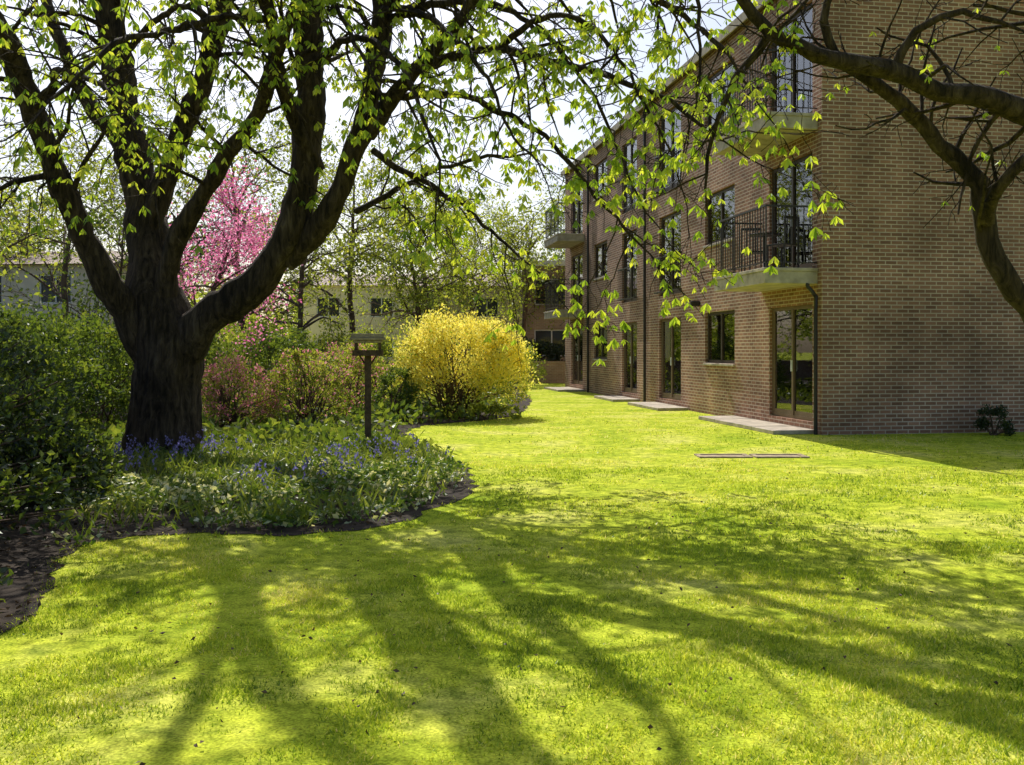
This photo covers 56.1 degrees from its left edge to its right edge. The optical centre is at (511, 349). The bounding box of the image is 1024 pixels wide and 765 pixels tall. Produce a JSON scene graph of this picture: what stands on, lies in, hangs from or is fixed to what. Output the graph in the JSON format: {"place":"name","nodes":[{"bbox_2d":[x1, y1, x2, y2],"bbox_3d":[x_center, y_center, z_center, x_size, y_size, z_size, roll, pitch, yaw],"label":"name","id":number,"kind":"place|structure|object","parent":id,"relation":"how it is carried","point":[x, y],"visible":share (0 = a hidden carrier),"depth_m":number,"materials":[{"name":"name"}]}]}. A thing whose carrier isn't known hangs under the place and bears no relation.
{"place":"outdoors","nodes":[
{"label":"outdoors","id":0,"kind":"place"},
{"bbox_2d":[0,383,531,633],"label":"flower bed soil","id":1,"kind":"structure","parent":0,"point":[13,592],"depth_m":8.04,"materials":[{"name":"brown soil"}]},
{"bbox_2d":[0,567,13,612],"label":"evergreen shrub","id":2,"kind":"object","parent":1,"relation":"on","point":[6,580],"visible":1,"depth_m":5.27,"materials":[{"name":"green plant"}]},
{"bbox_2d":[0,318,69,412],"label":"shrub","id":3,"kind":"object","parent":1,"relation":"on","point":[59,394],"visible":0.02,"depth_m":15.36,"materials":[{"name":"green plant"}]},
{"bbox_2d":[0,82,73,337],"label":"garden tree","id":4,"kind":"object","parent":1,"relation":"on","point":[11,228],"visible":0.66,"depth_m":20.16,"materials":[{"name":"green plant"}]},
{"bbox_2d":[0,357,82,543],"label":"evergreen shrub","id":5,"kind":"object","parent":1,"relation":"on","point":[32,486],"visible":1,"depth_m":7.00,"materials":[{"name":"green plant"}]},
{"bbox_2d":[0,311,92,465],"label":"evergreen shrub","id":6,"kind":"object","parent":1,"relation":"on","point":[22,386],"visible":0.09,"depth_m":10.38,"materials":[{"name":"green plant"}]},
{"bbox_2d":[0,316,96,434],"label":"evergreen shrub","id":7,"kind":"object","parent":1,"relation":"on","point":[14,324],"visible":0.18,"depth_m":12.53,"materials":[{"name":"green plant"}]},
{"bbox_2d":[0,329,119,526],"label":"evergreen shrub","id":8,"kind":"object","parent":1,"relation":"on","point":[34,367],"visible":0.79,"depth_m":8.74,"materials":[{"name":"green plant"}]},
{"bbox_2d":[0,142,120,293],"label":"garden tree","id":9,"kind":"object","parent":1,"relation":"on","point":[11,202],"visible":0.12,"depth_m":41.78,"materials":[{"name":"green plant"}]},
{"bbox_2d":[0,300,124,427],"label":"shrub","id":10,"kind":"object","parent":1,"relation":"on","point":[97,382],"visible":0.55,"depth_m":17.07,"materials":[{"name":"green plant"}]},
{"bbox_2d":[0,109,125,389],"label":"garden tree","id":11,"kind":"object","parent":1,"relation":"on","point":[63,281],"visible":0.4,"depth_m":27.11,"materials":[{"name":"green plant"}]},
{"bbox_2d":[0,409,125,506],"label":"evergreen shrub","id":12,"kind":"object","parent":1,"relation":"on","point":[99,440],"visible":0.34,"depth_m":9.49,"materials":[{"name":"green plant"}]},
{"bbox_2d":[8,312,130,407],"bbox_3d":[-11.253,0.300,23.130,4.048,2.508,3.518,0,0,-26],"label":"shrub","id":13,"kind":"object","parent":1,"relation":"on","point":[55,316],"visible":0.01,"depth_m":22.99,"materials":[{"name":"green plant"}]},
{"bbox_2d":[27,312,133,424],"bbox_3d":[-8.228,0.371,19.098,3.366,2.292,3.062,0,0,0],"label":"shrub","id":14,"kind":"object","parent":1,"relation":"on","point":[90,334],"visible":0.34,"depth_m":18.66,"materials":[{"name":"green plant"}]},
{"bbox_2d":[45,301,130,396],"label":"shrub","id":15,"kind":"object","parent":1,"relation":"on","point":[99,315],"visible":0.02,"depth_m":24.77,"materials":[{"name":"green plant"}]},
{"bbox_2d":[0,184,199,409],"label":"garden tree","id":16,"kind":"object","parent":1,"relation":"on","point":[121,267],"visible":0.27,"depth_m":23.85,"materials":[{"name":"green plant"}]},
{"bbox_2d":[13,52,320,306],"bbox_3d":[-11.923,-4.302,33.734,9.150,11.743,8.980,0,0,26],"label":"garden tree","id":17,"kind":"object","parent":1,"relation":"on","point":[201,236],"visible":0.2,"depth_m":33.73,"materials":[{"name":"green plant"}]},
{"bbox_2d":[86,331,251,415],"bbox_3d":[-7.542,0.343,21.139,3.605,2.352,3.130,0,0,-22],"label":"shrub","id":18,"kind":"object","parent":1,"relation":"on","point":[216,348],"visible":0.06,"depth_m":21.03,"materials":[{"name":"green plant"}]},
{"bbox_2d":[124,155,302,357],"bbox_3d":[-6.021,-1.397,19.913,3.503,5.928,5.037,0,0,-28],"label":"cherry tree","id":19,"kind":"object","parent":1,"relation":"on","point":[246,247],"visible":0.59,"depth_m":20.06,"materials":[{"name":"pink plant"}]},
{"bbox_2d":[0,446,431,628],"bbox_3d":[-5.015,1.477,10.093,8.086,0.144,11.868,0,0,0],"label":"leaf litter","id":20,"kind":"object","parent":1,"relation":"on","point":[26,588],"visible":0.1,"depth_m":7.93,"materials":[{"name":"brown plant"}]},
{"bbox_2d":[201,348,282,427],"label":"azalea","id":21,"kind":"object","parent":1,"relation":"on","point":[219,386],"visible":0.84,"depth_m":17.65,"materials":[{"name":"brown plant"}]},
{"bbox_2d":[204,323,291,392],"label":"shrub","id":22,"kind":"object","parent":1,"relation":"on","point":[229,338],"visible":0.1,"depth_m":26.88,"materials":[{"name":"green plant"}]},
{"bbox_2d":[0,380,514,449],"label":"border underplanting","id":23,"kind":"object","parent":1,"relation":"on","point":[307,426],"visible":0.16,"depth_m":17.08,"materials":[{"name":"green plant"}]},
{"bbox_2d":[138,75,377,355],"bbox_3d":[-9.943,-4.635,38.186,9.877,12.407,8.380,0,0,0],"label":"garden tree","id":24,"kind":"object","parent":1,"relation":"on","point":[242,320],"visible":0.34,"depth_m":37.20,"materials":[{"name":"green plant"}]},
{"bbox_2d":[47,429,469,549],"bbox_3d":[-3.012,1.397,12.004,4.968,0.317,9.140,0,0,-19],"label":"ground cover","id":25,"kind":"object","parent":1,"relation":"on","point":[378,469],"visible":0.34,"depth_m":9.72,"materials":[{"name":"green plant"}]},
{"bbox_2d":[47,426,474,544],"bbox_3d":[-3.394,1.295,11.735,5.987,0.410,9.071,0,0,0],"label":"bluebell","id":26,"kind":"object","parent":1,"relation":"on","point":[131,507],"depth_m":10.53,"materials":[{"name":"green plant"}]},
{"bbox_2d":[207,316,349,411],"bbox_3d":[-5.689,0.354,23.034,3.298,2.363,3.162,0,0,-34],"label":"shrub","id":27,"kind":"object","parent":1,"relation":"on","point":[277,343],"visible":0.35,"depth_m":22.83,"materials":[{"name":"green plant"}]},
{"bbox_2d":[183,130,384,361],"bbox_3d":[-7.001,-2.567,31.054,7.492,8.264,5.473,0,0,21],"label":"garden tree","id":28,"kind":"object","parent":1,"relation":"on","point":[302,284],"visible":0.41,"depth_m":30.80,"materials":[{"name":"green plant"}]},
{"bbox_2d":[256,346,359,425],"bbox_3d":[-3.989,0.721,18.553,1.961,1.592,1.884,0,0,0],"label":"azalea","id":29,"kind":"object","parent":1,"relation":"on","point":[308,405],"visible":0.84,"depth_m":18.41,"materials":[{"name":"green plant"}]},
{"bbox_2d":[281,312,392,392],"bbox_3d":[-5.578,0.168,30.144,3.757,2.700,3.600,0,0,-22],"label":"shrub","id":30,"kind":"object","parent":1,"relation":"on","point":[325,341],"visible":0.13,"depth_m":29.79,"materials":[{"name":"green plant"}]},
{"bbox_2d":[299,340,393,410],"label":"azalea","id":31,"kind":"object","parent":1,"relation":"on","point":[356,365],"visible":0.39,"depth_m":22.45,"materials":[{"name":"green plant"}]},
{"bbox_2d":[261,100,449,360],"bbox_3d":[-6.192,-4.215,38.162,7.635,11.585,7.206,0,0,0],"label":"garden tree","id":32,"kind":"object","parent":1,"relation":"on","point":[354,230],"visible":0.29,"depth_m":38.08,"materials":[{"name":"green plant"}]},
{"bbox_2d":[349,334,385,437],"bbox_3d":[-2.220,0.625,14.800,0.540,1.750,0.500,0,0,-7],"label":"bird table","id":33,"kind":"object","parent":1,"relation":"on","point":[367,338],"visible":0.98,"depth_m":14.75,"materials":[{"name":"brown wood"}]},
{"bbox_2d":[329,328,436,399],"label":"shrub","id":34,"kind":"object","parent":1,"relation":"on","point":[384,346],"visible":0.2,"depth_m":26.75,"materials":[{"name":"green plant"}]},
{"bbox_2d":[371,365,419,420],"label":"shrub","id":35,"kind":"object","parent":1,"relation":"on","point":[397,397],"visible":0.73,"depth_m":20.22,"materials":[{"name":"green plant"}]},
{"bbox_2d":[325,182,500,337],"bbox_3d":[-4.121,-2.510,36.289,5.740,8.176,6.626,0,0,41],"label":"garden tree","id":36,"kind":"object","parent":1,"relation":"on","point":[416,297],"visible":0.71,"depth_m":35.80,"materials":[{"name":"green plant"}]},
{"bbox_2d":[0,0,855,458],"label":"chestnut tree","id":37,"kind":"object","parent":1,"relation":"on","point":[166,332],"visible":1,"depth_m":11.81,"materials":[{"name":"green plant"}]},
{"bbox_2d":[387,332,494,393],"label":"shrub","id":38,"kind":"object","parent":1,"relation":"on","point":[455,357],"visible":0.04,"depth_m":32.63,"materials":[{"name":"yellow plant"}]},
{"bbox_2d":[379,303,540,419],"bbox_3d":[-1.198,0.231,21.483,3.793,2.571,2.907,0,0,0],"label":"forsythia","id":39,"kind":"object","parent":1,"relation":"on","point":[425,352],"visible":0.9,"depth_m":21.01,"materials":[{"name":"yellow plant"}]},
{"bbox_2d":[460,401,521,419],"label":"shrub","id":40,"kind":"object","parent":1,"relation":"on","point":[496,407],"visible":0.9,"depth_m":20.69,"materials":[{"name":"green plant"}]},
{"bbox_2d":[466,340,547,387],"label":"shrub","id":41,"kind":"object","parent":1,"relation":"on","point":[535,364],"visible":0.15,"depth_m":37.83,"materials":[{"name":"yellow plant"}]},
{"bbox_2d":[0,0,752,348],"label":"sky","id":42,"kind":"structure","parent":0,"point":[571,136],"materials":[{"name":"white"}]},
{"bbox_2d":[0,359,1023,764],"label":"ground","id":43,"kind":"structure","parent":0,"point":[174,739],"depth_m":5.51,"materials":[{"name":"green plant"}]},
{"bbox_2d":[0,251,188,383],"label":"house","id":44,"kind":"structure","parent":43,"relation":"on","point":[30,282],"depth_m":39.34,"materials":[{"name":"paint"}]},
{"bbox_2d":[0,276,1,302],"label":"window","id":45,"kind":"structure","parent":44,"relation":"in","point":[0,276],"depth_m":39.52,"materials":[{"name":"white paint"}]},
{"bbox_2d":[40,274,70,303],"bbox_3d":[-18.666,-2.500,39.312,1.400,1.200,0.062,0,0,6],"label":"window","id":46,"kind":"structure","parent":44,"relation":"in","point":[42,287],"depth_m":39.34,"materials":[{"name":"glass"}]},
{"bbox_2d":[186,263,488,360],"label":"distant trees","id":47,"kind":"object","parent":43,"relation":"on","point":[234,323],"visible":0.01,"depth_m":78.50,"materials":[{"name":"green plant"}]},
{"bbox_2d":[208,361,564,382],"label":"garden wall","id":48,"kind":"structure","parent":43,"relation":"on","point":[555,370],"depth_m":43.40,"materials":[{"name":"brown brick"}]},
{"bbox_2d":[303,274,521,360],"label":"house","id":49,"kind":"structure","parent":43,"relation":"on","point":[314,328],"depth_m":58.26,"materials":[{"name":"paint"}]},
{"bbox_2d":[317,338,338,357],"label":"window","id":50,"kind":"structure","parent":49,"relation":"in","point":[317,338],"depth_m":58.16,"materials":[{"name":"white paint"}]},
{"bbox_2d":[317,297,339,316],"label":"window","id":51,"kind":"structure","parent":49,"relation":"in","point":[331,298],"depth_m":58.17,"materials":[{"name":"glass"}]},
{"bbox_2d":[370,297,392,316],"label":"window","id":52,"kind":"structure","parent":49,"relation":"in","point":[380,301],"depth_m":58.33,"materials":[{"name":"glass"}]},
{"bbox_2d":[371,338,392,357],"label":"window","id":53,"kind":"structure","parent":49,"relation":"in","point":[391,338],"depth_m":58.36,"materials":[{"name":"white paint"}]},
{"bbox_2d":[423,297,445,316],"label":"window","id":54,"kind":"structure","parent":49,"relation":"in","point":[434,297],"depth_m":58.52,"materials":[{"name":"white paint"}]},
{"bbox_2d":[476,298,497,316],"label":"window","id":55,"kind":"structure","parent":49,"relation":"in","point":[494,303],"depth_m":58.66,"materials":[{"name":"black glass"}]},
{"bbox_2d":[330,138,501,343],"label":"garden tree","id":56,"kind":"object","parent":43,"relation":"on","point":[404,315],"visible":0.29,"depth_m":50.13,"materials":[{"name":"green plant"}]},
{"bbox_2d":[387,174,535,349],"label":"garden tree","id":57,"kind":"object","parent":43,"relation":"on","point":[470,309],"visible":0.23,"depth_m":55.91,"materials":[{"name":"green plant"}]},
{"bbox_2d":[452,176,564,346],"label":"garden tree","id":58,"kind":"object","parent":43,"relation":"on","point":[526,291],"visible":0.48,"depth_m":45.05,"materials":[{"name":"green plant"}]},
{"bbox_2d":[483,151,564,324],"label":"garden tree","id":59,"kind":"object","parent":43,"relation":"on","point":[550,249],"visible":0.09,"depth_m":57.89,"materials":[{"name":"green plant"}]},
{"bbox_2d":[506,336,543,360],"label":"hedge shrub","id":60,"kind":"object","parent":43,"relation":"on","point":[530,341],"visible":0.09,"depth_m":44.96,"materials":[{"name":"green plant"}]},
{"bbox_2d":[32,467,1021,764],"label":"fallen leaves","id":61,"kind":"object","parent":43,"relation":"on","point":[550,621],"visible":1,"depth_m":5.82,"materials":[{"name":"brown plant"}]},
{"bbox_2d":[527,339,564,360],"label":"hedge shrub","id":62,"kind":"object","parent":43,"relation":"on","point":[545,346],"visible":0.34,"depth_m":44.94,"materials":[{"name":"green plant"}]},
{"bbox_2d":[544,387,584,391],"bbox_3d":[1.929,1.463,35.868,0.990,0.074,2.688,0,0,-9],"label":"doorstep","id":63,"kind":"object","parent":43,"relation":"on","point":[564,389],"visible":1,"depth_m":34.76,"materials":[{"name":"concrete"}]},
{"bbox_2d":[594,395,638,401],"bbox_3d":[3.134,1.463,28.972,0.790,0.074,2.288,0,0,-9],"label":"doorstep","id":64,"kind":"object","parent":43,"relation":"on","point":[615,398],"visible":1,"depth_m":28.30,"materials":[{"name":"concrete"}]},
{"bbox_2d":[628,402,687,410],"bbox_3d":[3.766,1.463,25.022,0.790,0.074,2.688,0,0,-9],"label":"doorstep","id":65,"kind":"object","parent":43,"relation":"on","point":[657,406],"visible":1,"depth_m":24.39,"materials":[{"name":"concrete"}]},
{"bbox_2d":[694,454,752,457],"bbox_3d":[2.974,1.505,13.520,0.745,0.050,0.400,0,0,-1],"label":"drain cover","id":66,"kind":"object","parent":43,"relation":"on","point":[723,455],"visible":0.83,"depth_m":13.47,"materials":[{"name":"concrete"}]},
{"bbox_2d":[698,416,813,434],"bbox_3d":[4.728,1.463,18.948,0.810,0.074,3.788,0,0,-9],"label":"doorstep","id":67,"kind":"object","parent":43,"relation":"on","point":[759,425],"visible":0.98,"depth_m":18.38,"materials":[{"name":"concrete"}]},
{"bbox_2d":[749,454,809,457],"bbox_3d":[3.761,1.505,13.520,0.745,0.050,0.400,0,0,-1],"label":"drain cover","id":68,"kind":"object","parent":43,"relation":"on","point":[779,455],"visible":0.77,"depth_m":13.48,"materials":[{"name":"concrete"}]},
{"bbox_2d":[633,0,1023,322],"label":"garden tree","id":69,"kind":"object","parent":43,"relation":"on","point":[871,72],"visible":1,"depth_m":7.94,"materials":[{"name":"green plant"}]},
{"bbox_2d":[972,404,1016,435],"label":"shrub","id":70,"kind":"object","parent":43,"relation":"on","point":[982,423],"visible":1,"depth_m":16.84,"materials":[{"name":"green plant"}]},
{"bbox_2d":[521,260,564,360],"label":"house","id":71,"kind":"structure","parent":0,"point":[539,330],"depth_m":46.95,"materials":[{"name":"brown brick"}]},
{"bbox_2d":[534,330,564,355],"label":"window","id":72,"kind":"structure","parent":71,"relation":"in","point":[554,336],"depth_m":46.97,"materials":[{"name":"black glass"}]},
{"bbox_2d":[534,278,564,304],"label":"window","id":73,"kind":"structure","parent":71,"relation":"in","point":[536,302],"depth_m":47.01,"materials":[{"name":"glass"}]},
{"bbox_2d":[544,0,1023,434],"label":"apartment building","id":74,"kind":"structure","parent":0,"point":[881,310],"depth_m":17.48,"materials":[{"name":"brown brick"}]},
{"bbox_2d":[573,328,582,384],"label":"patio door","id":75,"kind":"structure","parent":74,"relation":"in","point":[578,342],"depth_m":35.92,"materials":[{"name":"clear glass"}]},
{"bbox_2d":[573,253,582,309],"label":"patio door","id":76,"kind":"structure","parent":74,"relation":"in","point":[578,265],"depth_m":35.92,"materials":[{"name":"clear glass"}]},
{"bbox_2d":[573,187,582,232],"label":"patio door","id":77,"kind":"structure","parent":74,"relation":"in","point":[580,206],"depth_m":35.90,"materials":[{"name":"clear glass"}]},
{"bbox_2d":[592,324,606,360],"bbox_3d":[3.019,-0.258,32.448,0.162,1.236,1.860,0,0,-9],"label":"window","id":78,"kind":"structure","parent":74,"relation":"in","point":[601,350],"depth_m":32.42,"materials":[{"name":"clear glass"}]},
{"bbox_2d":[592,158,606,201],"bbox_3d":[3.019,-5.758,32.448,0.162,1.236,1.860,0,0,-9],"label":"window","id":79,"kind":"structure","parent":74,"relation":"in","point":[603,163],"depth_m":32.65,"materials":[{"name":"clear glass"}]},
{"bbox_2d":[593,241,606,279],"bbox_3d":[3.019,-3.008,32.448,0.162,1.236,1.860,0,0,-9],"label":"window","id":80,"kind":"structure","parent":74,"relation":"in","point":[601,248],"depth_m":32.65,"materials":[{"name":"clear glass"}]},
{"bbox_2d":[624,322,636,393],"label":"patio door","id":81,"kind":"structure","parent":74,"relation":"in","point":[630,347],"depth_m":28.97,"materials":[{"name":"clear glass"}]},
{"bbox_2d":[624,229,636,302],"bbox_3d":[3.622,-2.515,28.999,0.062,2.122,1.592,0,0,-9],"label":"patio door","id":82,"kind":"structure","parent":74,"relation":"in","point":[628,256],"depth_m":29.28,"materials":[{"name":"clear glass"}]},
{"bbox_2d":[624,137,636,212],"bbox_3d":[3.622,-5.265,28.999,0.062,2.122,1.592,0,0,-9],"label":"patio door","id":83,"kind":"structure","parent":74,"relation":"in","point":[628,151],"depth_m":29.17,"materials":[{"name":"clear glass"}]},
{"bbox_2d":[661,318,680,400],"bbox_3d":[4.209,0.235,25.235,0.092,2.122,1.772,0,0,-9],"label":"patio door","id":84,"kind":"structure","parent":74,"relation":"in","point":[670,337],"depth_m":25.27,"materials":[{"name":"clear glass"}]},
{"bbox_2d":[661,210,680,295],"bbox_3d":[4.224,-2.515,25.237,0.062,2.122,1.772,0,0,-9],"label":"patio door","id":85,"kind":"structure","parent":74,"relation":"in","point":[675,238],"depth_m":25.20,"materials":[{"name":"clear glass"}]},
{"bbox_2d":[661,103,680,192],"bbox_3d":[4.209,-5.265,25.235,0.092,2.122,1.772,0,0,-9],"label":"patio door","id":86,"kind":"structure","parent":74,"relation":"in","point":[666,124],"depth_m":25.23,"materials":[{"name":"clear glass"}]},
{"bbox_2d":[703,310,734,366],"bbox_3d":[4.729,-0.258,21.764,0.162,1.236,1.860,0,0,-9],"label":"window","id":87,"kind":"structure","parent":74,"relation":"in","point":[721,325],"depth_m":21.76,"materials":[{"name":"clear glass"}]},
{"bbox_2d":[703,185,734,248],"bbox_3d":[4.729,-3.008,21.764,0.162,1.236,1.860,0,0,-9],"label":"window","id":88,"kind":"structure","parent":74,"relation":"in","point":[728,210],"depth_m":21.79,"materials":[{"name":"clear glass"}]},
{"bbox_2d":[708,59,734,125],"bbox_3d":[4.729,-5.758,21.764,0.162,1.236,1.860,0,0,-9],"label":"window","id":89,"kind":"structure","parent":74,"relation":"in","point":[728,69],"depth_m":22.10,"materials":[{"name":"clear glass"}]},
{"bbox_2d":[740,228,762,271],"bbox_3d":[4.718,-1.937,18.795,0.420,0.950,0.422,0,0,4],"label":"balcony chair","id":90,"kind":"object","parent":74,"relation":"on","point":[753,246],"visible":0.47,"depth_m":18.98,"materials":[{"name":"black metal"}]},
{"bbox_2d":[748,232,780,266],"bbox_3d":[4.771,-1.825,18.145,0.600,0.726,0.600,0,0,0],"label":"balcony table","id":91,"kind":"object","parent":74,"relation":"on","point":[769,234],"visible":0.49,"depth_m":18.13,"materials":[{"name":"black metal"}]},
{"bbox_2d":[767,215,799,267],"bbox_3d":[4.931,-1.937,17.460,0.420,0.950,0.422,0,0,-34],"label":"balcony chair","id":92,"kind":"object","parent":74,"relation":"on","point":[782,246],"visible":0.8,"depth_m":17.34,"materials":[{"name":"black metal"}]},
{"bbox_2d":[772,305,811,420],"bbox_3d":[5.333,0.235,18.214,0.092,2.122,1.832,0,0,-9],"label":"patio door","id":93,"kind":"structure","parent":74,"relation":"in","point":[791,326],"depth_m":18.20,"materials":[{"name":"clear glass"}]},
{"bbox_2d":[772,154,811,267],"bbox_3d":[5.333,-2.515,18.214,0.092,2.122,1.832,0,0,-9],"label":"patio door","id":94,"kind":"structure","parent":74,"relation":"in","point":[796,195],"depth_m":18.18,"materials":[{"name":"clear glass"}]},
{"bbox_2d":[772,2,811,112],"bbox_3d":[5.333,-5.265,18.214,0.092,2.122,1.832,0,0,-9],"label":"patio door","id":95,"kind":"structure","parent":74,"relation":"in","point":[808,18],"depth_m":18.12,"materials":[{"name":"clear glass"}]}
]}

